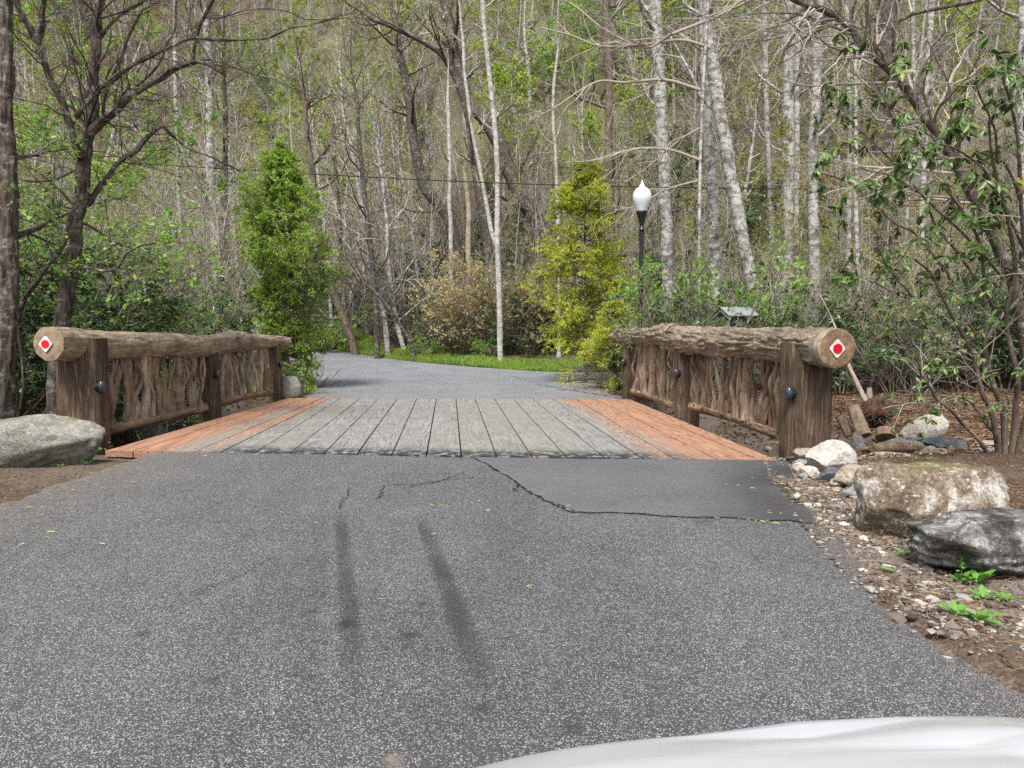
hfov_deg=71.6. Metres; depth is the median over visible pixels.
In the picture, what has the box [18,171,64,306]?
rhododendron
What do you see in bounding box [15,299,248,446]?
rhododendron
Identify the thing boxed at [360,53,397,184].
leafing tree
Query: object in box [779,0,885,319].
grey tree
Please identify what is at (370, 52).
bare tree
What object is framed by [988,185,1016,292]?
budding sapling
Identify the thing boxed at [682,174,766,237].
green shrub
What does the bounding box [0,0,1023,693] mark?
ground
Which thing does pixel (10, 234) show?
dark tree
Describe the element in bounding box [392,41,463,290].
brown tree
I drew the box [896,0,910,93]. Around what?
bare tree
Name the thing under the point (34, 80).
leafing tree
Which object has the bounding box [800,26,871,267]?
budding tree
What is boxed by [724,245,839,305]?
laurel bush
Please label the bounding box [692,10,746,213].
bare tree
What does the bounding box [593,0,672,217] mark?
leafing tree
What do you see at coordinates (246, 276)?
green shrub
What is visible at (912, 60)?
grey tree
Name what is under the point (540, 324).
laurel bush
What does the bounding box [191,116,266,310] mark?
bare sapling
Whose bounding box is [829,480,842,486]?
stone
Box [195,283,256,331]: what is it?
bare shrub
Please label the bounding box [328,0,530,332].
leaning tree
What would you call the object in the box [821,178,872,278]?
bare sapling
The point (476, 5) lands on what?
budding tree
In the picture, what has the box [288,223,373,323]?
bare shrub
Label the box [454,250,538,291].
rhododendron
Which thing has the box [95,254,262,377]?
rhododendron
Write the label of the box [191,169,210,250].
leafing tree
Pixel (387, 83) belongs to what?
green shrub
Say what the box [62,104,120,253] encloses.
budding tree
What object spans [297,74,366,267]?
leafing tree
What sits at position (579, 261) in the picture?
bare sapling
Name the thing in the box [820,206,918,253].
rhododendron
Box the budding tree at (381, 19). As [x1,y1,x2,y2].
[367,0,402,52]
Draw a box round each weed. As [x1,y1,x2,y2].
[877,564,894,571]
[936,599,966,615]
[948,554,975,581]
[961,609,1005,624]
[962,569,995,582]
[967,584,1000,598]
[992,590,1015,600]
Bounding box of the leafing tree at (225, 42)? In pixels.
[215,5,243,92]
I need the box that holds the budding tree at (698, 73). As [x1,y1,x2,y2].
[674,0,728,89]
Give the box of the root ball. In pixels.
[857,392,899,427]
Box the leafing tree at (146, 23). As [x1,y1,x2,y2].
[126,1,159,80]
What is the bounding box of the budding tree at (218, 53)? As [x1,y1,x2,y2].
[210,23,229,97]
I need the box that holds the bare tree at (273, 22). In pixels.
[257,0,281,65]
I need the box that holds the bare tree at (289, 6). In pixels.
[276,0,298,20]
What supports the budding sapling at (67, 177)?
on the ground at (990, 664)
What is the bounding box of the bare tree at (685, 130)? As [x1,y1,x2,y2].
[668,0,700,146]
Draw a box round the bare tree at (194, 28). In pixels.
[181,1,203,68]
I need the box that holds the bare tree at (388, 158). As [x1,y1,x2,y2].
[366,108,418,251]
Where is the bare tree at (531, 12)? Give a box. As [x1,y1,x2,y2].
[529,0,534,27]
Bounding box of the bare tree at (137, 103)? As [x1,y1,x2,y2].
[99,0,210,267]
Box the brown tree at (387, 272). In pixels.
[325,1,447,349]
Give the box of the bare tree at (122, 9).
[105,0,153,34]
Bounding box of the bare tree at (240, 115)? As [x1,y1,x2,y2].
[217,40,271,176]
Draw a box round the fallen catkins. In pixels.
[0,406,872,588]
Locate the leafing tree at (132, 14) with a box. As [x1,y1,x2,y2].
[121,0,147,50]
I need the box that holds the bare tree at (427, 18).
[405,0,450,135]
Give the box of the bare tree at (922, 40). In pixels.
[897,0,943,103]
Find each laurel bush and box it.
[20,69,77,122]
[25,0,120,31]
[57,66,135,154]
[85,69,142,122]
[107,262,207,331]
[114,217,249,301]
[360,283,446,343]
[367,259,438,324]
[382,282,445,338]
[385,257,472,346]
[386,281,441,344]
[392,299,461,349]
[399,270,455,341]
[412,271,495,353]
[415,300,490,348]
[454,249,544,347]
[457,250,566,354]
[495,237,549,286]
[500,204,590,267]
[509,288,569,348]
[520,234,597,321]
[597,218,791,395]
[616,204,694,277]
[641,89,698,157]
[647,252,776,378]
[716,240,892,377]
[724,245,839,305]
[728,250,843,317]
[754,285,845,373]
[800,129,859,217]
[806,253,875,300]
[807,82,907,155]
[822,287,921,390]
[833,290,913,383]
[834,279,976,396]
[837,250,921,373]
[837,305,939,385]
[841,244,998,384]
[852,232,1008,379]
[859,179,930,251]
[899,209,966,280]
[911,209,975,261]
[980,334,1021,382]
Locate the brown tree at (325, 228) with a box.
[273,59,362,341]
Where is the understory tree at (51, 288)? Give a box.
[16,96,161,439]
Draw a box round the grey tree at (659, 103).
[614,0,674,372]
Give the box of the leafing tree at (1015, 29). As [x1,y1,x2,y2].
[996,0,1017,110]
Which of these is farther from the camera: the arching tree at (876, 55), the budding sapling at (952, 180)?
the budding sapling at (952, 180)
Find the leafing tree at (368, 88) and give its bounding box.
[351,17,388,141]
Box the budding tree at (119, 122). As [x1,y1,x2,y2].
[102,76,132,150]
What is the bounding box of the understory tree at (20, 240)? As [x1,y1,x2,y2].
[18,177,113,330]
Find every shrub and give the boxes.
[13,18,72,76]
[15,59,87,133]
[18,181,124,341]
[18,184,134,298]
[37,215,244,330]
[55,201,194,328]
[83,159,263,365]
[87,0,153,49]
[93,130,157,223]
[94,237,208,317]
[108,226,254,432]
[117,30,204,111]
[126,212,237,330]
[146,228,243,334]
[153,121,222,169]
[156,69,245,115]
[170,22,284,88]
[177,1,235,28]
[188,47,318,142]
[191,232,255,308]
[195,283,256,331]
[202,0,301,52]
[226,11,342,109]
[232,247,283,310]
[233,255,309,313]
[235,59,354,147]
[281,359,323,392]
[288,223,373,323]
[296,303,372,350]
[297,231,375,320]
[307,242,406,327]
[321,0,350,25]
[323,116,395,172]
[323,163,417,277]
[325,86,385,165]
[330,0,388,46]
[337,116,406,199]
[338,128,422,248]
[343,175,438,253]
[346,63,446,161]
[349,288,409,338]
[355,231,427,329]
[362,274,440,339]
[367,62,426,122]
[376,233,462,283]
[383,24,445,100]
[389,135,505,287]
[399,265,471,339]
[402,111,515,235]
[402,189,528,281]
[404,242,577,354]
[406,332,453,356]
[426,155,500,247]
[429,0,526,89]
[439,150,518,259]
[448,279,511,339]
[449,0,500,29]
[453,267,509,328]
[460,170,553,274]
[460,333,505,357]
[468,262,581,348]
[472,247,541,293]
[473,77,565,193]
[473,106,526,165]
[479,156,583,240]
[486,135,587,223]
[492,259,556,332]
[502,245,563,310]
[507,0,674,101]
[523,238,634,342]
[524,116,603,188]
[533,121,577,170]
[534,114,641,271]
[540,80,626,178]
[540,94,632,179]
[542,166,654,277]
[557,0,610,35]
[559,132,634,214]
[563,238,628,314]
[568,0,662,35]
[568,0,737,99]
[569,215,658,297]
[570,122,682,264]
[579,0,688,69]
[581,131,644,181]
[583,251,656,318]
[592,253,643,319]
[597,128,649,178]
[601,228,816,382]
[605,338,668,388]
[610,0,761,80]
[615,1,762,108]
[616,264,704,322]
[629,142,706,237]
[632,180,738,300]
[675,235,767,289]
[676,232,779,320]
[680,149,776,216]
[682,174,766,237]
[683,5,823,109]
[692,85,771,159]
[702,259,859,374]
[724,275,810,324]
[727,63,835,128]
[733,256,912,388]
[752,110,809,163]
[757,4,813,51]
[760,203,843,277]
[763,277,911,384]
[764,285,879,366]
[770,53,869,122]
[777,26,1023,453]
[800,180,909,274]
[802,0,900,93]
[810,0,923,88]
[824,137,903,211]
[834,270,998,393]
[845,284,971,381]
[856,0,922,43]
[860,151,965,238]
[871,94,969,198]
[898,0,986,66]
[899,204,1015,288]
[909,0,1016,61]
[911,138,1016,278]
[914,145,993,192]
[915,18,1016,99]
[917,100,992,168]
[919,293,1017,382]
[922,0,1016,82]
[948,206,1016,267]
[955,80,1017,154]
[957,232,1010,292]
[968,115,1017,206]
[968,127,1016,181]
[1000,18,1017,75]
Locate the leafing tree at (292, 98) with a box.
[280,93,301,151]
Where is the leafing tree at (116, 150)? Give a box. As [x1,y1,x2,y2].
[66,67,162,282]
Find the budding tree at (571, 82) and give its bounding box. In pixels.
[556,18,601,155]
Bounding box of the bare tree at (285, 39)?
[259,1,298,125]
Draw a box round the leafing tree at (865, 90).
[840,0,897,127]
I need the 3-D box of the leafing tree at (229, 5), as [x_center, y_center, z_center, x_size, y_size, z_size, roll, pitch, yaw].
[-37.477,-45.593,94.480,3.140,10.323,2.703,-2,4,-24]
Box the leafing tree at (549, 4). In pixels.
[532,0,594,91]
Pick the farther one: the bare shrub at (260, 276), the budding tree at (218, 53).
the budding tree at (218, 53)
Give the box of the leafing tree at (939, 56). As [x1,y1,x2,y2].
[916,2,961,93]
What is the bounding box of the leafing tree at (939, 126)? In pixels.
[918,0,1004,249]
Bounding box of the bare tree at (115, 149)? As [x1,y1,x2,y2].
[97,81,142,220]
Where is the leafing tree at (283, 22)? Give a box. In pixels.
[274,0,303,76]
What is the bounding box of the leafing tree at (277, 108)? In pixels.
[269,87,304,207]
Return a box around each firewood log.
[836,414,853,437]
[847,404,871,438]
[875,426,895,441]
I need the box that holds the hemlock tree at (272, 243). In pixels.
[227,139,352,379]
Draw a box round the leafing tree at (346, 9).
[330,0,367,66]
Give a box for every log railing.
[33,327,291,454]
[608,323,855,463]
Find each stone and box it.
[791,462,804,472]
[792,459,806,465]
[793,448,810,459]
[798,473,808,478]
[799,466,819,477]
[816,467,839,481]
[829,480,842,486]
[831,487,841,491]
[833,463,860,486]
[838,486,856,497]
[850,432,865,456]
[869,451,910,456]
[883,439,924,454]
[917,447,932,455]
[933,448,947,453]
[947,445,955,452]
[954,442,967,452]
[971,448,994,450]
[974,440,1008,447]
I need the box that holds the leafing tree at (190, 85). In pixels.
[182,40,203,120]
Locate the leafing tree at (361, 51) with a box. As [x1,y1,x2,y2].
[352,10,377,99]
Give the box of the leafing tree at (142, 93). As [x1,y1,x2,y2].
[108,92,174,232]
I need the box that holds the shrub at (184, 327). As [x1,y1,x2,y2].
[108,226,254,432]
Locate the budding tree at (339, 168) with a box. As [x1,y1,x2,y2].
[325,124,377,242]
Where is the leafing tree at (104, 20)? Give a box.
[93,0,122,66]
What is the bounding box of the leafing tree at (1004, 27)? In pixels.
[987,0,1017,86]
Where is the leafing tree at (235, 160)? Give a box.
[214,104,286,318]
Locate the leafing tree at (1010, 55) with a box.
[1007,32,1017,56]
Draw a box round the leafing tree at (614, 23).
[597,0,635,84]
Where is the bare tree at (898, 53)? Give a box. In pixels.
[871,0,940,125]
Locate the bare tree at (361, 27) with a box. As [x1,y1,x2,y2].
[345,0,374,57]
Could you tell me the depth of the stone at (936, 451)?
7.34 m
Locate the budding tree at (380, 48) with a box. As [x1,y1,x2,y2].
[359,0,406,166]
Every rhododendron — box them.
[15,243,184,420]
[15,246,145,414]
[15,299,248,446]
[17,248,171,414]
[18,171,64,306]
[18,200,168,330]
[28,252,265,386]
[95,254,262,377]
[115,262,283,333]
[297,272,398,329]
[334,279,429,333]
[339,251,436,317]
[391,240,508,304]
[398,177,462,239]
[417,223,493,278]
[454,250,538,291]
[464,212,554,263]
[468,177,549,227]
[503,322,555,355]
[504,268,618,352]
[568,295,635,353]
[575,254,722,347]
[613,123,720,224]
[645,123,736,182]
[655,176,781,254]
[674,242,823,300]
[679,283,778,318]
[688,155,759,202]
[723,285,951,394]
[740,254,864,309]
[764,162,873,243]
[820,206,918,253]
[822,255,876,293]
[876,267,1019,388]
[906,278,988,379]
[913,291,1023,390]
[926,251,1023,379]
[941,247,1023,381]
[963,132,1016,190]
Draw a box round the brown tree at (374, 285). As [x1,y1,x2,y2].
[308,12,399,358]
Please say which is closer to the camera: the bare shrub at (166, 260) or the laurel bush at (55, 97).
the bare shrub at (166, 260)
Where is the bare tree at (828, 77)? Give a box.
[801,0,865,161]
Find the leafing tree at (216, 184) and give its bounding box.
[203,141,239,262]
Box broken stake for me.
[866,387,872,398]
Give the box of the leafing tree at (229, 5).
[221,3,237,59]
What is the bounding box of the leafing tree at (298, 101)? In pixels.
[291,42,350,212]
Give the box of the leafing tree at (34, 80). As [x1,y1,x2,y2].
[14,48,52,120]
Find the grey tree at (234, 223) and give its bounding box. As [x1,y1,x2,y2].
[186,0,253,317]
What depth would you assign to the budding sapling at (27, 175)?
22.50 m
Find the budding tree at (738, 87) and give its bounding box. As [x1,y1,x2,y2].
[718,0,767,141]
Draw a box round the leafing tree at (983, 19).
[965,0,999,37]
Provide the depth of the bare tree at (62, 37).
91.02 m
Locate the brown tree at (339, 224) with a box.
[290,31,382,346]
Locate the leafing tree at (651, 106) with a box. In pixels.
[602,0,683,200]
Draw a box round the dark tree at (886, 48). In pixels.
[845,0,948,302]
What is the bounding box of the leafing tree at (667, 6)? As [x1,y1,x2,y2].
[633,0,694,127]
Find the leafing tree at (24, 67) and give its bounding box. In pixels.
[13,1,74,222]
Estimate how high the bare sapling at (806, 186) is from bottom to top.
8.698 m
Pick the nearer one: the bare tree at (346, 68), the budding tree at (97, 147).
the budding tree at (97, 147)
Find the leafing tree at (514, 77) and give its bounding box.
[470,0,564,258]
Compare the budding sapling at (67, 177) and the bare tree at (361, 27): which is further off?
the bare tree at (361, 27)
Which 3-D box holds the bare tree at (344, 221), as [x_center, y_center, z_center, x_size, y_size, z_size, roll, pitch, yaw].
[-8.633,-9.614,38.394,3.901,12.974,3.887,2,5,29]
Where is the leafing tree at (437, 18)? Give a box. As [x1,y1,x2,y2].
[422,0,456,69]
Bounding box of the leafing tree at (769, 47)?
[740,0,795,129]
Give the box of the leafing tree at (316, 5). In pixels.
[303,0,323,22]
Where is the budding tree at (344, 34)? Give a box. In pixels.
[330,0,362,71]
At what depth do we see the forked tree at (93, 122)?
9.06 m
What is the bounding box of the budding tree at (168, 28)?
[156,0,185,57]
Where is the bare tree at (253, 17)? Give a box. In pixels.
[242,0,263,42]
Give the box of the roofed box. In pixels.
[712,307,758,399]
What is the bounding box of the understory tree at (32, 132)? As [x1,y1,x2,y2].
[13,0,221,327]
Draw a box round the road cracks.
[201,457,816,589]
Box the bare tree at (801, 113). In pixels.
[749,0,831,183]
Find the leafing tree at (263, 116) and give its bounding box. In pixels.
[240,110,306,277]
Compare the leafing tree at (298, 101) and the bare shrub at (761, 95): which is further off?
the leafing tree at (298, 101)
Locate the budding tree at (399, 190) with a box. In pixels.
[367,96,429,271]
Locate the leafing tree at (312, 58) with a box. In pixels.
[290,0,328,131]
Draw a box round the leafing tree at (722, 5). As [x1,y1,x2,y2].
[687,1,748,91]
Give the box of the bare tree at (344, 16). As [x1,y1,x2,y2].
[329,1,351,43]
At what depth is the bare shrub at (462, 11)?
56.21 m
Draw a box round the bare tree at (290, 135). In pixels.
[245,80,313,320]
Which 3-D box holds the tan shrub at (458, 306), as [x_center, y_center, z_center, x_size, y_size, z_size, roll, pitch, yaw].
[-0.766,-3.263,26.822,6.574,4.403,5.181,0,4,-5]
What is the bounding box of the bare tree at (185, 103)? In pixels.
[168,51,198,152]
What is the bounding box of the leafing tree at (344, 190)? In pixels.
[317,94,403,321]
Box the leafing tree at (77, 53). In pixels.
[59,1,103,103]
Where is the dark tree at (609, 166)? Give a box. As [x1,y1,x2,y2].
[543,0,632,354]
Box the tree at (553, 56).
[495,0,597,106]
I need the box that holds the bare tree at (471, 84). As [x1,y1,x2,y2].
[416,0,486,128]
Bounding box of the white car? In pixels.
[476,716,1023,767]
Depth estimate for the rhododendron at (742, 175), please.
41.95 m
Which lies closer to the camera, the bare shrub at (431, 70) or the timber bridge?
the timber bridge
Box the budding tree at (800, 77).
[757,4,832,133]
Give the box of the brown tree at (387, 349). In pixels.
[310,22,440,354]
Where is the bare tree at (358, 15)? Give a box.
[345,0,374,43]
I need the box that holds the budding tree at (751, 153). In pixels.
[696,0,804,259]
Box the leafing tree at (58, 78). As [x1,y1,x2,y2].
[33,34,76,181]
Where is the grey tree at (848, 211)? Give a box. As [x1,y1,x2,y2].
[800,0,888,383]
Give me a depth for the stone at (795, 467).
6.76 m
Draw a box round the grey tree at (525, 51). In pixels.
[500,0,551,192]
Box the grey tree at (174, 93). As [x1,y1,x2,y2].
[171,0,231,278]
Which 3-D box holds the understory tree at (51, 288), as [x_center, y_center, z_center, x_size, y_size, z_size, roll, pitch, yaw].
[-6.984,-1.595,11.061,3.983,5.550,3.617,1,4,11]
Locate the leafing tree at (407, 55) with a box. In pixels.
[375,0,434,222]
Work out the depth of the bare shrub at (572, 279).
28.00 m
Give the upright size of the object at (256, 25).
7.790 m
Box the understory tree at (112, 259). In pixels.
[28,133,245,438]
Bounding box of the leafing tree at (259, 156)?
[240,147,264,241]
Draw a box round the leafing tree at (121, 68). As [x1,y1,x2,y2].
[113,34,134,145]
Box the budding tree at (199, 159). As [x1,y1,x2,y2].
[186,82,219,202]
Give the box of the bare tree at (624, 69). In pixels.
[582,0,650,119]
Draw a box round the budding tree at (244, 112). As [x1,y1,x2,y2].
[228,94,285,286]
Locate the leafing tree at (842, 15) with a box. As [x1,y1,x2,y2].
[825,0,870,56]
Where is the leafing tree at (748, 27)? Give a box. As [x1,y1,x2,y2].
[716,1,758,77]
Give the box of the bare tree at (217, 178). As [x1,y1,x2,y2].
[201,123,246,302]
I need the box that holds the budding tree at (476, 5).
[463,0,506,57]
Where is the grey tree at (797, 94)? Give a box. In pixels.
[731,4,845,299]
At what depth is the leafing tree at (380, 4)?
73.42 m
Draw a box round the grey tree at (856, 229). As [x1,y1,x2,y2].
[827,22,872,386]
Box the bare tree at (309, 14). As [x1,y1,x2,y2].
[301,0,333,65]
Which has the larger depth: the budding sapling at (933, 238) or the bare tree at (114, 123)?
the bare tree at (114, 123)
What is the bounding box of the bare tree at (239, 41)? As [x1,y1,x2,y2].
[220,0,249,97]
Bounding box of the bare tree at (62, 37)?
[47,4,73,68]
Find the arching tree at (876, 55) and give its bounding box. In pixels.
[662,0,1023,379]
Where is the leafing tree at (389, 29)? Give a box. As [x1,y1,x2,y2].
[369,0,421,110]
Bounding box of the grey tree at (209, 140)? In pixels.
[158,0,247,330]
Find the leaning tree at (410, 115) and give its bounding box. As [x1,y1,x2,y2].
[345,0,465,330]
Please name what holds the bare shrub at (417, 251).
on the ground at (990, 664)
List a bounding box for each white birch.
[431,45,459,338]
[444,0,500,248]
[466,0,505,361]
[534,1,574,357]
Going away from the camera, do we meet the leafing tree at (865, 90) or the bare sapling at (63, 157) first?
the bare sapling at (63, 157)
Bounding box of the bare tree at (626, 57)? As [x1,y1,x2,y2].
[599,0,669,162]
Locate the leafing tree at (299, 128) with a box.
[288,87,321,182]
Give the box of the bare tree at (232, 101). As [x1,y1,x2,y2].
[205,4,246,146]
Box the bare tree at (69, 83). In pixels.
[55,68,112,208]
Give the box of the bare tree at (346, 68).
[333,0,363,126]
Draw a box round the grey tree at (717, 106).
[655,0,761,382]
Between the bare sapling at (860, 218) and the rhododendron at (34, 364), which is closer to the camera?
the rhododendron at (34, 364)
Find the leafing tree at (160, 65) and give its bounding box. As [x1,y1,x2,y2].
[142,10,172,102]
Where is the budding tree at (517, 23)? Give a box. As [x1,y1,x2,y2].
[498,0,532,70]
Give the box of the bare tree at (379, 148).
[330,99,394,263]
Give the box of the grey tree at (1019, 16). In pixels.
[966,0,1023,272]
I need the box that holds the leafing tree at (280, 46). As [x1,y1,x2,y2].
[253,2,296,111]
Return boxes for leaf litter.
[0,337,1023,671]
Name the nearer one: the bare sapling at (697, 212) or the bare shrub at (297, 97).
the bare sapling at (697, 212)
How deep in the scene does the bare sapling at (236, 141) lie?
29.75 m
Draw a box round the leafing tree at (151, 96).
[134,86,174,226]
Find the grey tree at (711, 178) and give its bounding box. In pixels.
[665,0,759,375]
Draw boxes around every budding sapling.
[13,0,77,330]
[13,116,64,231]
[17,77,54,279]
[24,168,54,292]
[49,114,102,263]
[96,158,133,285]
[104,161,151,308]
[111,162,148,277]
[122,121,188,305]
[128,197,157,276]
[143,159,189,292]
[170,171,201,262]
[208,209,243,330]
[223,200,250,322]
[435,139,468,269]
[494,110,520,234]
[494,135,536,287]
[507,89,537,211]
[528,73,558,227]
[545,173,573,339]
[586,199,616,285]
[615,155,638,292]
[624,104,657,228]
[672,188,717,325]
[701,237,708,289]
[702,155,746,311]
[718,199,729,280]
[720,172,739,254]
[739,115,811,326]
[751,223,776,290]
[763,187,808,322]
[776,207,807,300]
[777,134,844,307]
[778,170,827,290]
[800,219,830,302]
[819,211,845,306]
[823,168,863,299]
[832,111,908,380]
[833,86,865,217]
[844,87,918,387]
[844,195,878,302]
[845,183,873,275]
[876,154,949,392]
[897,202,932,287]
[898,180,917,246]
[899,53,996,382]
[900,148,982,391]
[913,204,947,289]
[913,216,953,293]
[927,174,956,279]
[933,167,966,282]
[952,186,984,278]
[966,118,988,191]
[976,158,1016,290]
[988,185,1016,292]
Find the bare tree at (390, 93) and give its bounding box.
[372,3,422,114]
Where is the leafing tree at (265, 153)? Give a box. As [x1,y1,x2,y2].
[248,148,279,287]
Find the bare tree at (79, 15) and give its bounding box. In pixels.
[59,0,107,44]
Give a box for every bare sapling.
[13,96,43,328]
[14,0,97,296]
[24,62,100,276]
[25,22,131,300]
[39,119,111,309]
[48,90,100,266]
[84,175,136,302]
[106,166,149,266]
[124,101,197,294]
[125,131,197,325]
[135,127,217,334]
[135,153,196,245]
[137,172,154,265]
[159,9,254,331]
[160,177,183,288]
[165,62,252,320]
[178,200,203,252]
[187,211,210,268]
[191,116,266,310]
[203,122,247,283]
[294,152,347,291]
[313,179,333,308]
[322,200,350,323]
[334,216,367,324]
[346,216,379,317]
[347,138,399,281]
[350,155,418,316]
[395,193,412,291]
[403,173,427,264]
[405,123,460,336]
[410,147,441,289]
[450,90,485,197]
[474,190,523,341]
[479,138,490,176]
[504,105,545,265]
[507,101,555,269]
[513,136,556,288]
[513,138,556,287]
[543,171,561,230]
[565,103,588,177]
[567,215,591,349]
[617,190,654,299]
[619,206,638,307]
[624,102,673,248]
[646,150,697,318]
[653,119,681,218]
[674,166,727,275]
[675,186,694,271]
[678,90,706,238]
[678,126,732,293]
[679,102,742,302]
[690,100,756,298]
[702,162,759,288]
[744,90,779,245]
[745,33,781,211]
[759,200,780,290]
[771,80,804,204]
[799,121,825,239]
[800,164,852,275]
[820,103,862,253]
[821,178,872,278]
[829,135,874,297]
[837,147,887,314]
[894,128,936,285]
[898,203,933,284]
[899,123,942,268]
[903,161,935,230]
[909,168,936,287]
[911,136,948,243]
[943,152,973,285]
[959,127,1005,267]
[960,161,1016,290]
[984,150,1023,366]
[988,113,1016,179]
[994,133,1016,219]
[1000,157,1016,208]
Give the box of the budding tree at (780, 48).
[762,10,813,72]
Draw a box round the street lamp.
[633,180,651,361]
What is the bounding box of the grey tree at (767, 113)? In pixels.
[735,0,782,293]
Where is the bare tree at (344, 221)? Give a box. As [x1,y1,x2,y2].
[314,87,381,293]
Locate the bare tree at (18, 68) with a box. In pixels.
[13,11,38,110]
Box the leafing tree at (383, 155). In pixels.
[366,102,398,221]
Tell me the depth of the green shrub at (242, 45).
90.12 m
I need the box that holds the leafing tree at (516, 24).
[468,0,538,124]
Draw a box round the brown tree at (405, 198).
[367,28,462,334]
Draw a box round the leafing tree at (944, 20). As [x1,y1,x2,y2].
[897,0,986,124]
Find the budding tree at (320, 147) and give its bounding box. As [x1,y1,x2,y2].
[297,104,357,283]
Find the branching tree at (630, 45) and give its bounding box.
[499,0,794,312]
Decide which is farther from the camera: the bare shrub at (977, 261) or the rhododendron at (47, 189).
the bare shrub at (977, 261)
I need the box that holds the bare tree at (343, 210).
[326,135,370,320]
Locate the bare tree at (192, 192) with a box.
[175,124,206,270]
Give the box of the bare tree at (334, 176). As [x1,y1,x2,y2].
[323,108,349,229]
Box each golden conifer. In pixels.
[517,157,647,381]
[554,300,667,391]
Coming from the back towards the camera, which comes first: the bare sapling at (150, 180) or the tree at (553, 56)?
the tree at (553, 56)
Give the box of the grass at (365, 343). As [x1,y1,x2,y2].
[245,315,610,393]
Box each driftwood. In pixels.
[856,437,905,454]
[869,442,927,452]
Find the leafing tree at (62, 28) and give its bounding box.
[44,5,79,91]
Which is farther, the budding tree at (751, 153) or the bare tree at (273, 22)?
the bare tree at (273, 22)
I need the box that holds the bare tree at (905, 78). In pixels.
[860,0,936,187]
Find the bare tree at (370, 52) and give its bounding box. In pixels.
[357,0,384,87]
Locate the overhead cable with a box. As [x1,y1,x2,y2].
[19,155,1014,189]
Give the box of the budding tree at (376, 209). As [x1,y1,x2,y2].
[355,142,403,277]
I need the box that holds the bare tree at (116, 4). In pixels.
[87,0,131,66]
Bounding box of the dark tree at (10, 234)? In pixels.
[0,0,90,418]
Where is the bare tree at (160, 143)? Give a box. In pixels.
[151,49,181,181]
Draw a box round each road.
[0,452,1023,767]
[245,323,622,398]
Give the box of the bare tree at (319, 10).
[302,4,324,88]
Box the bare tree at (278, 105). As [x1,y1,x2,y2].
[262,63,294,151]
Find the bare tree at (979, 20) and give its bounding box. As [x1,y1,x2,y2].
[958,0,1009,78]
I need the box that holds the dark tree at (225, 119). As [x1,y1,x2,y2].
[193,0,265,296]
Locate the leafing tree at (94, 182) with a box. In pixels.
[88,140,115,243]
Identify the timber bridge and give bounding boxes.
[105,398,777,460]
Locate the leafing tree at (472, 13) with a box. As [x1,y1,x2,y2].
[455,0,506,93]
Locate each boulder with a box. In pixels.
[0,414,105,467]
[127,380,175,443]
[282,376,302,398]
[805,440,857,471]
[853,461,1009,537]
[900,414,948,440]
[906,507,1023,575]
[920,437,967,448]
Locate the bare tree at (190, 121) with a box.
[168,88,199,188]
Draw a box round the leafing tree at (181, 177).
[169,138,192,229]
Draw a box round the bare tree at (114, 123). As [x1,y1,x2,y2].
[73,15,165,250]
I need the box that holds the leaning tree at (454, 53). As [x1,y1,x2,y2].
[407,0,565,283]
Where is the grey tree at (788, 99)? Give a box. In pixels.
[733,0,812,309]
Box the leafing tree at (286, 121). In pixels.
[277,103,308,309]
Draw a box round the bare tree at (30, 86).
[15,37,59,129]
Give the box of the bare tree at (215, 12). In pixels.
[190,0,231,49]
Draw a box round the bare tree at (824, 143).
[800,46,837,197]
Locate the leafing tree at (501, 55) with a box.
[467,0,535,190]
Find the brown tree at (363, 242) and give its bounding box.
[311,59,410,334]
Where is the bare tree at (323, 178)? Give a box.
[312,132,336,241]
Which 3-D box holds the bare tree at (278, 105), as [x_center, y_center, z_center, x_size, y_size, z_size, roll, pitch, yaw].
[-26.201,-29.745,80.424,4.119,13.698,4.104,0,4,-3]
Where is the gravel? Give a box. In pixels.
[111,385,1023,674]
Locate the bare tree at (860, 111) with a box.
[843,1,875,152]
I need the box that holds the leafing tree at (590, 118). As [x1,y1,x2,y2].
[546,38,613,243]
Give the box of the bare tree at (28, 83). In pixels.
[13,0,91,236]
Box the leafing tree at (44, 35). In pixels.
[17,0,55,99]
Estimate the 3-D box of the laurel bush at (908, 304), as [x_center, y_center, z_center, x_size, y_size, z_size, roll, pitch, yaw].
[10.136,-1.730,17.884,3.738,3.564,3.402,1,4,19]
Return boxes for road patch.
[470,456,814,522]
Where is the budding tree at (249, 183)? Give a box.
[230,151,263,283]
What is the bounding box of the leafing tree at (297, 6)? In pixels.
[281,0,316,83]
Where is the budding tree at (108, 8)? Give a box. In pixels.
[102,2,136,82]
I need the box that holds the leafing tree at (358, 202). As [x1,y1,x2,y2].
[340,143,377,255]
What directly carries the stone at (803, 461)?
on the gravel
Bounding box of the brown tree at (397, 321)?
[298,216,419,361]
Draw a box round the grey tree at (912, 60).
[901,0,930,282]
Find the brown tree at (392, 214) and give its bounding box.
[343,65,421,341]
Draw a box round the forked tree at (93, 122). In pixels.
[1,0,384,414]
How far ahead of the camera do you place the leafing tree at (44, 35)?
83.03 m
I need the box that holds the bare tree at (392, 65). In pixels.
[368,0,445,209]
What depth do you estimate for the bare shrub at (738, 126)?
45.38 m
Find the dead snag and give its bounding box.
[462,165,471,333]
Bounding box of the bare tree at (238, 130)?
[205,51,268,288]
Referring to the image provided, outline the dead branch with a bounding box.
[820,295,867,401]
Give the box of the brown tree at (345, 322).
[250,0,392,354]
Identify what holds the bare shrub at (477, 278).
on the ground at (990, 664)
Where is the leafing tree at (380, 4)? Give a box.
[370,0,404,79]
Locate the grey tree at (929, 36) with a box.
[889,0,972,284]
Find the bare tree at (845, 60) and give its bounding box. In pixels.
[831,5,862,111]
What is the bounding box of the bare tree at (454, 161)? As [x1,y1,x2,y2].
[424,53,494,244]
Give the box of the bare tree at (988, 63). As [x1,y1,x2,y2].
[969,0,1015,138]

